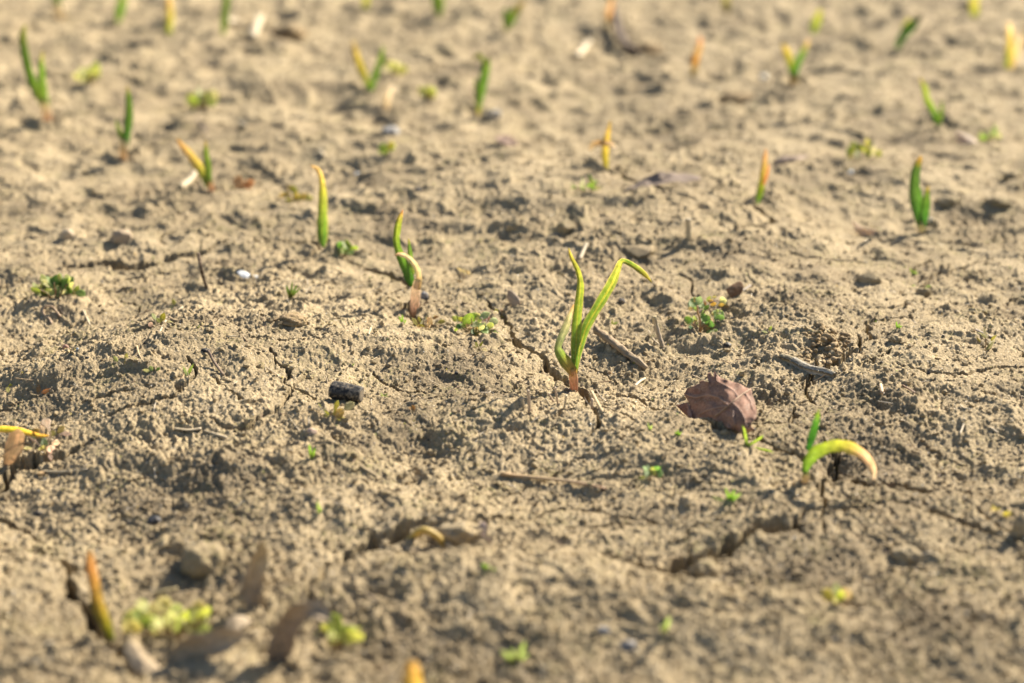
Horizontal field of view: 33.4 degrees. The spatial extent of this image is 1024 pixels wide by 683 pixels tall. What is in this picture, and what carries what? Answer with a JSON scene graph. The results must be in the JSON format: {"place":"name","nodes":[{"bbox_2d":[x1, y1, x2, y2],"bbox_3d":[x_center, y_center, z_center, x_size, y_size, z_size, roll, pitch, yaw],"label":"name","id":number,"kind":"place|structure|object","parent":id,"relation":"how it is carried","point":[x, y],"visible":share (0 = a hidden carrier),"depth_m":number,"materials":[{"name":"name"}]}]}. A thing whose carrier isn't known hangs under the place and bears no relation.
{"place":"outdoors","nodes":[
{"label":"outdoors","id":0,"kind":"place"},
{"bbox_2d":[0,0,1023,682],"bbox_3d":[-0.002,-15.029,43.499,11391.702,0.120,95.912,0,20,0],"label":"ground","id":1,"kind":"structure","parent":0,"point":[946,48],"depth_m":1.11,"materials":[{"name":"soil"}]},
{"bbox_2d":[3,429,24,465],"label":"dry leaf","id":2,"kind":"object","parent":1,"relation":"on","point":[13,446],"visible":1,"depth_m":0.92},
{"bbox_2d":[0,426,48,437],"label":"garlic sprout","id":3,"kind":"object","parent":1,"relation":"on","point":[6,429],"visible":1,"depth_m":0.93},
{"bbox_2d":[19,25,51,121],"bbox_3d":[-0.461,-0.254,1.661,0.026,0.108,0.013,7,21,18],"label":"garlic sprout","id":4,"kind":"object","parent":1,"relation":"on","point":[39,92],"visible":0.99,"depth_m":1.66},
{"bbox_2d":[24,418,71,460],"bbox_3d":[-0.253,0.052,0.935,0.024,0.017,0.030,0,20,0],"label":"weed rosette","id":5,"kind":"object","parent":1,"relation":"on","point":[45,422],"visible":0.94,"depth_m":0.93,"materials":[{"name":"beige plant"}]},
{"bbox_2d":[30,273,85,298],"bbox_3d":[-0.315,-0.040,1.175,0.033,0.023,0.044,-10,22,-26],"label":"weed clump","id":6,"kind":"object","parent":1,"relation":"on","point":[58,284],"visible":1,"depth_m":1.17,"materials":[{"name":"green plant"}]},
{"bbox_2d":[53,0,65,19],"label":"garlic sprout","id":7,"kind":"object","parent":1,"relation":"on","point":[59,9],"visible":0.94,"depth_m":2.33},
{"bbox_2d":[42,468,87,473],"bbox_3d":[-0.237,0.068,0.908,0.030,0.008,0.004,8,21,22],"label":"straw","id":8,"kind":"object","parent":1,"relation":"on","point":[61,471],"visible":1,"depth_m":0.91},
{"bbox_2d":[60,229,73,239],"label":"pebble","id":9,"kind":"object","parent":1,"relation":"on","point":[67,234],"visible":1,"depth_m":1.31,"materials":[{"name":"stone"}]},
{"bbox_2d":[73,62,100,83],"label":"weed clump","id":10,"kind":"object","parent":1,"relation":"on","point":[86,74],"visible":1,"depth_m":1.82,"materials":[{"name":"yellow plant"}]},
{"bbox_2d":[85,551,114,645],"bbox_3d":[-0.178,0.110,0.736,0.010,0.045,0.008,0,20,0],"label":"garlic sprout","id":11,"kind":"object","parent":1,"relation":"on","point":[100,612],"visible":1,"depth_m":0.73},
{"bbox_2d":[109,230,132,244],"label":"pebble","id":12,"kind":"object","parent":1,"relation":"on","point":[124,237],"visible":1,"depth_m":1.30,"materials":[{"name":"stone"}]},
{"bbox_2d":[115,0,126,23],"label":"garlic sprout","id":13,"kind":"object","parent":1,"relation":"on","point":[120,9],"visible":1,"depth_m":2.31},
{"bbox_2d":[116,86,132,160],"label":"garlic sprout","id":14,"kind":"object","parent":1,"relation":"on","point":[124,137],"visible":1,"depth_m":1.53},
{"bbox_2d":[123,641,159,675],"bbox_3d":[-0.155,0.134,0.716,0.020,0.009,0.009,13,23,32],"label":"leaf scrap","id":15,"kind":"object","parent":1,"relation":"on","point":[138,658],"visible":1,"depth_m":0.72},
{"bbox_2d":[148,313,172,326],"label":"weed seedling","id":16,"kind":"object","parent":1,"relation":"on","point":[161,319],"visible":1,"depth_m":1.06,"materials":[{"name":"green plant"}]},
{"bbox_2d":[121,596,210,636],"bbox_3d":[-0.152,0.123,0.749,0.044,0.026,0.041,0,20,0],"label":"weed clump","id":17,"kind":"object","parent":1,"relation":"on","point":[195,617],"visible":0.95,"depth_m":0.74,"materials":[{"name":"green plant"}]},
{"bbox_2d":[165,0,173,33],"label":"garlic sprout","id":18,"kind":"object","parent":1,"relation":"on","point":[169,16],"visible":0.99,"depth_m":2.13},
{"bbox_2d":[178,170,197,188],"bbox_3d":[-0.281,-0.139,1.480,0.008,0.008,0.055,0,20,0],"label":"straw","id":19,"kind":"object","parent":1,"relation":"on","point":[190,178],"visible":0.98,"depth_m":1.48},
{"bbox_2d":[176,138,215,191],"bbox_3d":[-0.265,-0.142,1.432,0.030,0.059,0.008,0,20,0],"label":"garlic sprout","id":20,"kind":"object","parent":1,"relation":"on","point":[205,174],"visible":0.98,"depth_m":1.43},
{"bbox_2d":[185,89,217,109],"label":"weed clump","id":21,"kind":"object","parent":1,"relation":"on","point":[193,100],"visible":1,"depth_m":1.75,"materials":[{"name":"green plant"}]},
{"bbox_2d":[196,253,207,288],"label":"twig","id":22,"kind":"object","parent":1,"relation":"on","point":[201,269],"visible":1,"depth_m":1.19,"materials":[{"name":"brown wood"}]},
{"bbox_2d":[178,540,226,579],"bbox_3d":[-0.146,0.105,0.805,0.026,0.021,0.023,0,20,0],"label":"soil clod","id":23,"kind":"object","parent":1,"relation":"on","point":[201,559],"visible":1,"depth_m":0.80,"materials":[{"name":"soil"}]},
{"bbox_2d":[163,628,247,664],"bbox_3d":[-0.128,0.128,0.713,0.037,0.019,0.010,0,20,0],"label":"leaf scrap","id":24,"kind":"object","parent":1,"relation":"on","point":[212,643],"visible":1,"depth_m":0.71,"materials":[{"name":"plant"}]},
{"bbox_2d":[220,0,229,34],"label":"garlic sprout","id":25,"kind":"object","parent":1,"relation":"on","point":[224,14],"visible":1,"depth_m":2.09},
{"bbox_2d":[227,17,242,27],"bbox_3d":[-0.372,-0.425,2.277,0.020,0.020,0.070,0,20,0],"label":"straw","id":26,"kind":"object","parent":1,"relation":"on","point":[236,22],"visible":0.84,"depth_m":2.29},
{"bbox_2d":[223,615,249,630],"bbox_3d":[-0.121,0.125,0.752,0.012,0.006,0.010,0,20,0],"label":"leaf scrap","id":27,"kind":"object","parent":1,"relation":"on","point":[238,622],"visible":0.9,"depth_m":0.75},
{"bbox_2d":[233,175,253,189],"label":"weed clump","id":28,"kind":"object","parent":1,"relation":"on","point":[238,182],"visible":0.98,"depth_m":1.46,"materials":[{"name":"brown plant"}]},
{"bbox_2d":[241,538,268,609],"bbox_3d":[-0.115,0.104,0.764,0.013,0.037,0.010,0,20,0],"label":"leaf scrap","id":29,"kind":"object","parent":1,"relation":"on","point":[253,580],"visible":1,"depth_m":0.77,"materials":[{"name":"plant"}]},
{"bbox_2d":[248,14,263,40],"bbox_3d":[-0.329,-0.405,2.199,0.012,0.025,0.264,-2,20,-6],"label":"straw","id":30,"kind":"object","parent":1,"relation":"on","point":[255,28],"visible":1,"depth_m":2.15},
{"bbox_2d":[272,25,307,39],"bbox_3d":[-0.281,-0.389,2.156,0.046,0.021,0.036,0,20,0],"label":"soil clod","id":31,"kind":"object","parent":1,"relation":"on","point":[291,32],"visible":0.93,"depth_m":2.15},
{"bbox_2d":[273,312,307,326],"bbox_3d":[-0.138,-0.013,1.072,0.024,0.009,0.019,-10,22,-26],"label":"soil clod","id":32,"kind":"object","parent":1,"relation":"on","point":[293,319],"visible":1,"depth_m":1.07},
{"bbox_2d":[286,282,299,297],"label":"grass seedling","id":33,"kind":"object","parent":1,"relation":"on","point":[291,292],"depth_m":1.17,"materials":[{"name":"green plant"}]},
{"bbox_2d":[278,185,312,202],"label":"weed clump","id":34,"kind":"object","parent":1,"relation":"on","point":[297,196],"visible":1,"depth_m":1.41,"materials":[{"name":"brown plant"}]},
{"bbox_2d":[267,600,332,663],"bbox_3d":[-0.088,0.125,0.715,0.032,0.037,0.009,8,21,22],"label":"leaf scrap","id":35,"kind":"object","parent":1,"relation":"on","point":[294,617],"visible":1,"depth_m":0.72,"materials":[{"name":"plant"}]},
{"bbox_2d":[310,165,327,247],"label":"garlic sprout","id":36,"kind":"object","parent":1,"relation":"on","point":[322,227],"visible":1,"depth_m":1.27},
{"bbox_2d":[309,400,354,420],"bbox_3d":[-0.100,0.038,0.945,0.023,0.011,0.016,7,21,18],"label":"weed seedling","id":37,"kind":"object","parent":1,"relation":"on","point":[339,412],"visible":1,"depth_m":0.94,"materials":[{"name":"brown plant"}]},
{"bbox_2d":[315,613,363,651],"bbox_3d":[-0.076,0.128,0.745,0.020,0.021,0.036,-11,23,-29],"label":"weed clump","id":38,"kind":"object","parent":1,"relation":"on","point":[338,632],"visible":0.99,"depth_m":0.74,"materials":[{"name":"yellow plant"}]},
{"bbox_2d":[328,381,363,402],"bbox_3d":[-0.094,0.029,0.968,0.019,0.011,0.011,6,20,17],"label":"charcoal piece","id":39,"kind":"object","parent":1,"relation":"on","point":[338,390],"visible":0.99,"depth_m":0.96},
{"bbox_2d":[336,240,357,257],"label":"weed clump","id":40,"kind":"object","parent":1,"relation":"on","point":[345,248],"visible":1,"depth_m":1.28,"materials":[{"name":"green plant"}]},
{"bbox_2d":[352,39,383,90],"bbox_3d":[-0.155,-0.297,1.841,0.035,0.056,0.008,0,20,0],"label":"garlic sprout","id":41,"kind":"object","parent":1,"relation":"on","point":[361,70],"visible":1,"depth_m":1.84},
{"bbox_2d":[378,141,394,155],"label":"weed clump","id":42,"kind":"object","parent":1,"relation":"on","point":[384,148],"visible":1,"depth_m":1.51,"materials":[{"name":"green plant"}]},
{"bbox_2d":[381,125,399,134],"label":"pebble","id":43,"kind":"object","parent":1,"relation":"on","point":[391,130],"visible":0.98,"depth_m":1.61,"materials":[{"name":"stone"}]},
{"bbox_2d":[382,86,398,108],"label":"dry leaf","id":44,"kind":"object","parent":1,"relation":"on","point":[388,94],"visible":1,"depth_m":1.79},
{"bbox_2d":[385,60,406,75],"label":"weed clump","id":45,"kind":"object","parent":1,"relation":"on","point":[398,67],"visible":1,"depth_m":1.91,"materials":[{"name":"yellow plant"}]},
{"bbox_2d":[393,210,421,325],"bbox_3d":[-0.070,-0.049,1.145,0.019,0.082,0.012,-2,20,-5],"label":"garlic sprout","id":46,"kind":"object","parent":1,"relation":"on","point":[411,268],"visible":1,"depth_m":1.15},
{"bbox_2d":[403,660,423,682],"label":"garlic sprout","id":47,"kind":"object","parent":1,"relation":"on","point":[412,672],"visible":1,"depth_m":0.69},
{"bbox_2d":[405,527,445,547],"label":"bent stalk","id":48,"kind":"object","parent":1,"relation":"on","point":[418,532],"visible":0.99,"depth_m":0.82,"materials":[{"name":"plant"}]},
{"bbox_2d":[418,85,435,101],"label":"weed clump","id":49,"kind":"object","parent":1,"relation":"on","point":[425,92],"visible":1,"depth_m":1.81,"materials":[{"name":"yellow plant"}]},
{"bbox_2d":[411,315,444,329],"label":"weed clump","id":50,"kind":"object","parent":1,"relation":"on","point":[429,321],"visible":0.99,"depth_m":1.10,"materials":[{"name":"brown plant"}]},
{"bbox_2d":[431,0,443,16],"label":"garlic sprout","id":51,"kind":"object","parent":1,"relation":"on","point":[438,6],"visible":1,"depth_m":2.39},
{"bbox_2d":[436,520,482,546],"bbox_3d":[-0.026,0.094,0.832,0.020,0.014,0.018,15,24,36],"label":"soil clod","id":52,"kind":"object","parent":1,"relation":"on","point":[460,533],"visible":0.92,"depth_m":0.83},
{"bbox_2d":[452,309,498,334],"bbox_3d":[-0.025,-0.015,1.106,0.032,0.014,0.040,0,20,0],"label":"weed clump","id":53,"kind":"object","parent":1,"relation":"on","point":[467,320],"visible":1,"depth_m":1.10,"materials":[{"name":"green plant"}]},
{"bbox_2d":[472,53,489,114],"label":"garlic sprout","id":54,"kind":"object","parent":1,"relation":"on","point":[480,87],"visible":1,"depth_m":1.77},
{"bbox_2d":[485,109,501,118],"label":"pebble","id":55,"kind":"object","parent":1,"relation":"on","point":[495,114],"visible":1,"depth_m":1.78,"materials":[{"name":"stone"}]},
{"bbox_2d":[495,135,517,145],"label":"leaf scrap","id":56,"kind":"object","parent":1,"relation":"on","point":[507,140],"visible":1,"depth_m":1.54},
{"bbox_2d":[0,0,1023,682],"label":"plant chaff","id":57,"kind":"object","parent":1,"relation":"on","point":[528,468],"visible":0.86,"depth_m":0.88,"materials":[{"name":"plant"}]},
{"bbox_2d":[1,1,1023,680],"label":"pinhead seedlings","id":58,"kind":"object","parent":1,"relation":"on","point":[459,351],"visible":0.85,"depth_m":1.11,"materials":[{"name":"green plant"}]},
{"bbox_2d":[1,2,1023,682],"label":"dark grit","id":59,"kind":"object","parent":1,"relation":"on","point":[531,456],"visible":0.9,"depth_m":0.86,"materials":[{"name":"soil"}]},
{"bbox_2d":[505,220,520,231],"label":"soil clod","id":60,"kind":"object","parent":1,"relation":"on","point":[514,225],"visible":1,"depth_m":1.30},
{"bbox_2d":[507,290,519,305],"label":"leaf scrap","id":61,"kind":"object","parent":1,"relation":"on","point":[513,298],"visible":1,"depth_m":1.15,"materials":[{"name":"plant"}]},
{"bbox_2d":[503,0,525,31],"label":"garlic sprout","id":62,"kind":"object","parent":1,"relation":"on","point":[510,17],"visible":1,"depth_m":2.28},
{"bbox_2d":[501,641,527,663],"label":"grass seedling","id":63,"kind":"object","parent":1,"relation":"on","point":[512,656],"depth_m":0.72,"materials":[{"name":"green plant"}]},
{"bbox_2d":[501,472,605,489],"bbox_3d":[0.022,0.072,0.893,0.058,0.004,0.007,6,21,18],"label":"straw","id":64,"kind":"object","parent":1,"relation":"on","point":[544,478],"visible":1,"depth_m":0.89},
{"bbox_2d":[554,219,576,234],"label":"soil clod","id":65,"kind":"object","parent":1,"relation":"on","point":[566,226],"visible":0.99,"depth_m":1.28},
{"bbox_2d":[574,39,591,58],"bbox_3d":[0.090,-0.372,2.170,0.009,0.023,0.205,2,20,6],"label":"straw","id":66,"kind":"object","parent":1,"relation":"on","point":[582,49],"visible":1,"depth_m":2.15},
{"bbox_2d":[570,174,601,191],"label":"weed clump","id":67,"kind":"object","parent":1,"relation":"on","point":[591,184],"visible":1,"depth_m":1.37,"materials":[{"name":"green plant"}]},
{"bbox_2d":[588,121,616,168],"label":"garlic sprout","id":68,"kind":"object","parent":1,"relation":"on","point":[605,143],"visible":1,"depth_m":1.42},
{"bbox_2d":[554,248,651,391],"bbox_3d":[0.054,-0.006,1.009,0.057,0.102,0.020,3,20,9],"label":"garlic sprout","id":69,"kind":"object","parent":1,"relation":"on","point":[580,330],"visible":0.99,"depth_m":1.01,"materials":[{"name":"plant"}]},
{"bbox_2d":[605,0,614,29],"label":"garlic sprout","id":70,"kind":"object","parent":1,"relation":"on","point":[608,12],"visible":1,"depth_m":2.32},
{"bbox_2d":[593,325,647,370],"bbox_3d":[0.067,0.004,1.073,0.008,0.015,0.056,-12,23,-30],"label":"stick","id":71,"kind":"object","parent":1,"relation":"on","point":[624,351],"visible":1,"depth_m":1.07,"materials":[{"name":"brown wood"}]},
{"bbox_2d":[608,0,639,54],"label":"twig","id":72,"kind":"object","parent":1,"relation":"on","point":[619,34],"visible":0.93,"depth_m":2.25,"materials":[{"name":"brown wood"}]},
{"bbox_2d":[619,640,635,650],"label":"pebble","id":73,"kind":"object","parent":1,"relation":"on","point":[628,645],"visible":1,"depth_m":0.72,"materials":[{"name":"stone"}]},
{"bbox_2d":[624,243,654,257],"bbox_3d":[0.092,-0.066,1.244,0.020,0.010,0.025,-17,26,-40],"label":"soil clod","id":74,"kind":"object","parent":1,"relation":"on","point":[640,250],"visible":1,"depth_m":1.24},
{"bbox_2d":[638,41,662,55],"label":"soil clod","id":75,"kind":"object","parent":1,"relation":"on","point":[649,48],"visible":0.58,"depth_m":2.16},
{"bbox_2d":[638,464,662,480],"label":"weed clump","id":76,"kind":"object","parent":1,"relation":"on","point":[651,472],"visible":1,"depth_m":0.89,"materials":[{"name":"green plant"}]},
{"bbox_2d":[652,316,664,347],"bbox_3d":[0.093,-0.004,1.081,0.009,0.025,0.008,0,20,0],"label":"straw stump","id":77,"kind":"object","parent":1,"relation":"on","point":[657,330],"visible":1,"depth_m":1.08,"materials":[{"name":"beige plant"}]},
{"bbox_2d":[622,172,699,192],"bbox_3d":[0.122,-0.128,1.370,0.072,0.015,0.015,-10,22,-25],"label":"leaf scrap","id":78,"kind":"object","parent":1,"relation":"on","point":[657,178],"visible":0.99,"depth_m":1.37,"materials":[{"name":"brown plant"}]},
{"bbox_2d":[685,218,691,240],"bbox_3d":[0.130,-0.081,1.254,0.005,0.020,0.005,0,20,0],"label":"straw","id":79,"kind":"object","parent":1,"relation":"on","point":[688,229],"visible":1,"depth_m":1.25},
{"bbox_2d":[691,36,702,75],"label":"garlic sprout","id":80,"kind":"object","parent":1,"relation":"on","point":[696,54],"visible":1,"depth_m":1.98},
{"bbox_2d":[687,559,719,577],"bbox_3d":[0.089,0.107,0.796,0.015,0.010,0.012,0,20,0],"label":"soil clod","id":81,"kind":"object","parent":1,"relation":"on","point":[703,568],"visible":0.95,"depth_m":0.79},
{"bbox_2d":[681,296,726,333],"bbox_3d":[0.128,-0.021,1.114,0.028,0.022,0.053,8,21,20],"label":"lobed weed","id":82,"kind":"object","parent":1,"relation":"on","point":[694,303],"visible":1,"depth_m":1.11,"materials":[{"name":"green plant"}]},
{"bbox_2d":[676,371,756,432],"bbox_3d":[0.120,0.037,0.958,0.027,0.025,0.088,-8,21,-21],"label":"fallen leaf","id":83,"kind":"object","parent":1,"relation":"on","point":[731,405],"visible":1,"depth_m":0.95,"materials":[{"name":"plant"}]},
{"bbox_2d":[722,0,729,13],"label":"garlic sprout","id":84,"kind":"object","parent":1,"relation":"on","point":[726,6],"visible":0.96,"depth_m":2.44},
{"bbox_2d":[713,488,741,500],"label":"grass seedling","id":85,"kind":"object","parent":1,"relation":"on","point":[731,496],"depth_m":0.85,"materials":[{"name":"green plant"}]},
{"bbox_2d":[726,281,743,297],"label":"leaf scrap","id":86,"kind":"object","parent":1,"relation":"on","point":[735,289],"visible":1,"depth_m":1.17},
{"bbox_2d":[718,92,753,104],"bbox_3d":[0.245,-0.265,1.867,0.044,0.015,0.034,8,21,22],"label":"soil clod","id":87,"kind":"object","parent":1,"relation":"on","point":[737,98],"visible":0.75,"depth_m":1.86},
{"bbox_2d":[742,425,772,452],"bbox_3d":[0.130,0.051,0.904,0.017,0.016,0.005,0,20,0],"label":"grass seedling","id":88,"kind":"object","parent":1,"relation":"on","point":[752,442],"depth_m":0.91,"materials":[{"name":"green plant"}]},
{"bbox_2d":[755,149,769,203],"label":"garlic sprout","id":89,"kind":"object","parent":1,"relation":"on","point":[764,173],"visible":1,"depth_m":1.36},
{"bbox_2d":[772,155,808,164],"bbox_3d":[0.246,-0.160,1.504,0.039,0.008,0.009,-8,21,-23],"label":"leaf scrap","id":90,"kind":"object","parent":1,"relation":"on","point":[783,160],"visible":1,"depth_m":1.50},
{"bbox_2d":[781,39,809,85],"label":"garlic sprout","id":91,"kind":"object","parent":1,"relation":"on","point":[793,68],"visible":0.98,"depth_m":1.91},
{"bbox_2d":[777,353,836,378],"bbox_3d":[0.177,0.015,1.026,0.008,0.006,0.045,-16,25,-38],"label":"bark splinter","id":92,"kind":"object","parent":1,"relation":"on","point":[796,362],"visible":1,"depth_m":1.02,"materials":[{"name":"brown wood"}]},
{"bbox_2d":[810,9,821,33],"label":"garlic sprout","id":93,"kind":"object","parent":1,"relation":"on","point":[815,22],"visible":0.99,"depth_m":2.28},
{"bbox_2d":[797,322,850,365],"bbox_3d":[0.194,0.022,1.065,0.032,0.056,0.055,5,20,13],"label":"worm cast","id":94,"kind":"object","parent":1,"relation":"on","point":[831,338],"visible":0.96,"depth_m":1.06,"materials":[{"name":"soil"}]},
{"bbox_2d":[822,583,851,605],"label":"weed clump","id":95,"kind":"object","parent":1,"relation":"on","point":[839,594],"visible":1,"depth_m":0.76,"materials":[{"name":"yellow plant"}]},
{"bbox_2d":[801,410,876,483],"bbox_3d":[0.168,0.064,0.874,0.038,0.055,0.011,7,21,20],"label":"garlic sprout","id":96,"kind":"object","parent":1,"relation":"on","point":[814,454],"visible":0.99,"depth_m":0.87,"materials":[{"name":"plant"}]},
{"bbox_2d":[845,139,881,159],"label":"weed clump","id":97,"kind":"object","parent":1,"relation":"on","point":[854,148],"visible":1,"depth_m":1.53,"materials":[{"name":"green plant"}]},
{"bbox_2d":[852,221,878,235],"bbox_3d":[0.282,-0.089,1.358,0.022,0.012,0.010,0,20,0],"label":"leaf scrap","id":98,"kind":"object","parent":1,"relation":"on","point":[860,230],"visible":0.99,"depth_m":1.35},
{"bbox_2d":[855,272,882,284],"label":"soil clod","id":99,"kind":"object","parent":1,"relation":"on","point":[871,278],"visible":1,"depth_m":1.20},
{"bbox_2d":[891,545,922,563],"bbox_3d":[0.188,0.102,0.812,0.016,0.009,0.012,0,20,0],"label":"soil clod","id":100,"kind":"object","parent":1,"relation":"on","point":[907,554],"visible":1,"depth_m":0.81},
{"bbox_2d":[895,15,921,48],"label":"garlic sprout","id":101,"kind":"object","parent":1,"relation":"on","point":[909,26],"visible":1,"depth_m":2.10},
{"bbox_2d":[909,155,930,232],"bbox_3d":[0.323,-0.111,1.354,0.017,0.075,0.010,0,20,0],"label":"garlic sprout","id":102,"kind":"object","parent":1,"relation":"on","point":[920,205],"visible":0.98,"depth_m":1.35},
{"bbox_2d":[916,288,930,297],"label":"soil clod","id":103,"kind":"object","parent":1,"relation":"on","point":[925,292],"visible":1,"depth_m":1.20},
{"bbox_2d":[919,78,942,126],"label":"garlic sprout","id":104,"kind":"object","parent":1,"relation":"on","point":[938,118],"visible":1,"depth_m":1.68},
{"bbox_2d":[935,195,960,207],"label":"soil clod","id":105,"kind":"object","parent":1,"relation":"on","point":[945,201],"visible":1,"depth_m":1.42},
{"bbox_2d":[955,132,976,144],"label":"leaf scrap","id":106,"kind":"object","parent":1,"relation":"on","point":[963,138],"visible":0.99,"depth_m":1.63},
{"bbox_2d":[969,0,978,16],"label":"garlic sprout","id":107,"kind":"object","parent":1,"relation":"on","point":[973,8],"visible":1,"depth_m":2.38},
{"bbox_2d":[977,327,996,350],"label":"weed clump","id":108,"kind":"object","parent":1,"relation":"on","point":[985,336],"visible":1,"depth_m":1.05,"materials":[{"name":"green plant"}]},
{"bbox_2d":[978,124,1000,142],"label":"weed clump","id":109,"kind":"object","parent":1,"relation":"on","point":[984,137],"visible":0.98,"depth_m":1.64,"materials":[{"name":"green plant"}]},
{"bbox_2d":[985,195,1016,206],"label":"soil clod","id":110,"kind":"object","parent":1,"relation":"on","point":[1002,200],"visible":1,"depth_m":1.41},
{"bbox_2d":[1001,171,1019,180],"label":"soil clod","id":111,"kind":"object","parent":1,"relation":"on","point":[1008,175],"visible":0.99,"depth_m":1.48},
{"bbox_2d":[1004,21,1021,68],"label":"garlic sprout","id":112,"kind":"object","parent":1,"relation":"on","point":[1011,56],"visible":0.98,"depth_m":2.00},
{"bbox_2d":[1010,513,1023,541],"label":"soil clod","id":113,"kind":"object","parent":1,"relation":"on","point":[1018,526],"visible":1,"depth_m":0.82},
{"bbox_2d":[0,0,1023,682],"bbox_3d":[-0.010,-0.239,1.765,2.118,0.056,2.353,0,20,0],"label":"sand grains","id":114,"kind":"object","parent":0,"point":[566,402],"visible":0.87,"depth_m":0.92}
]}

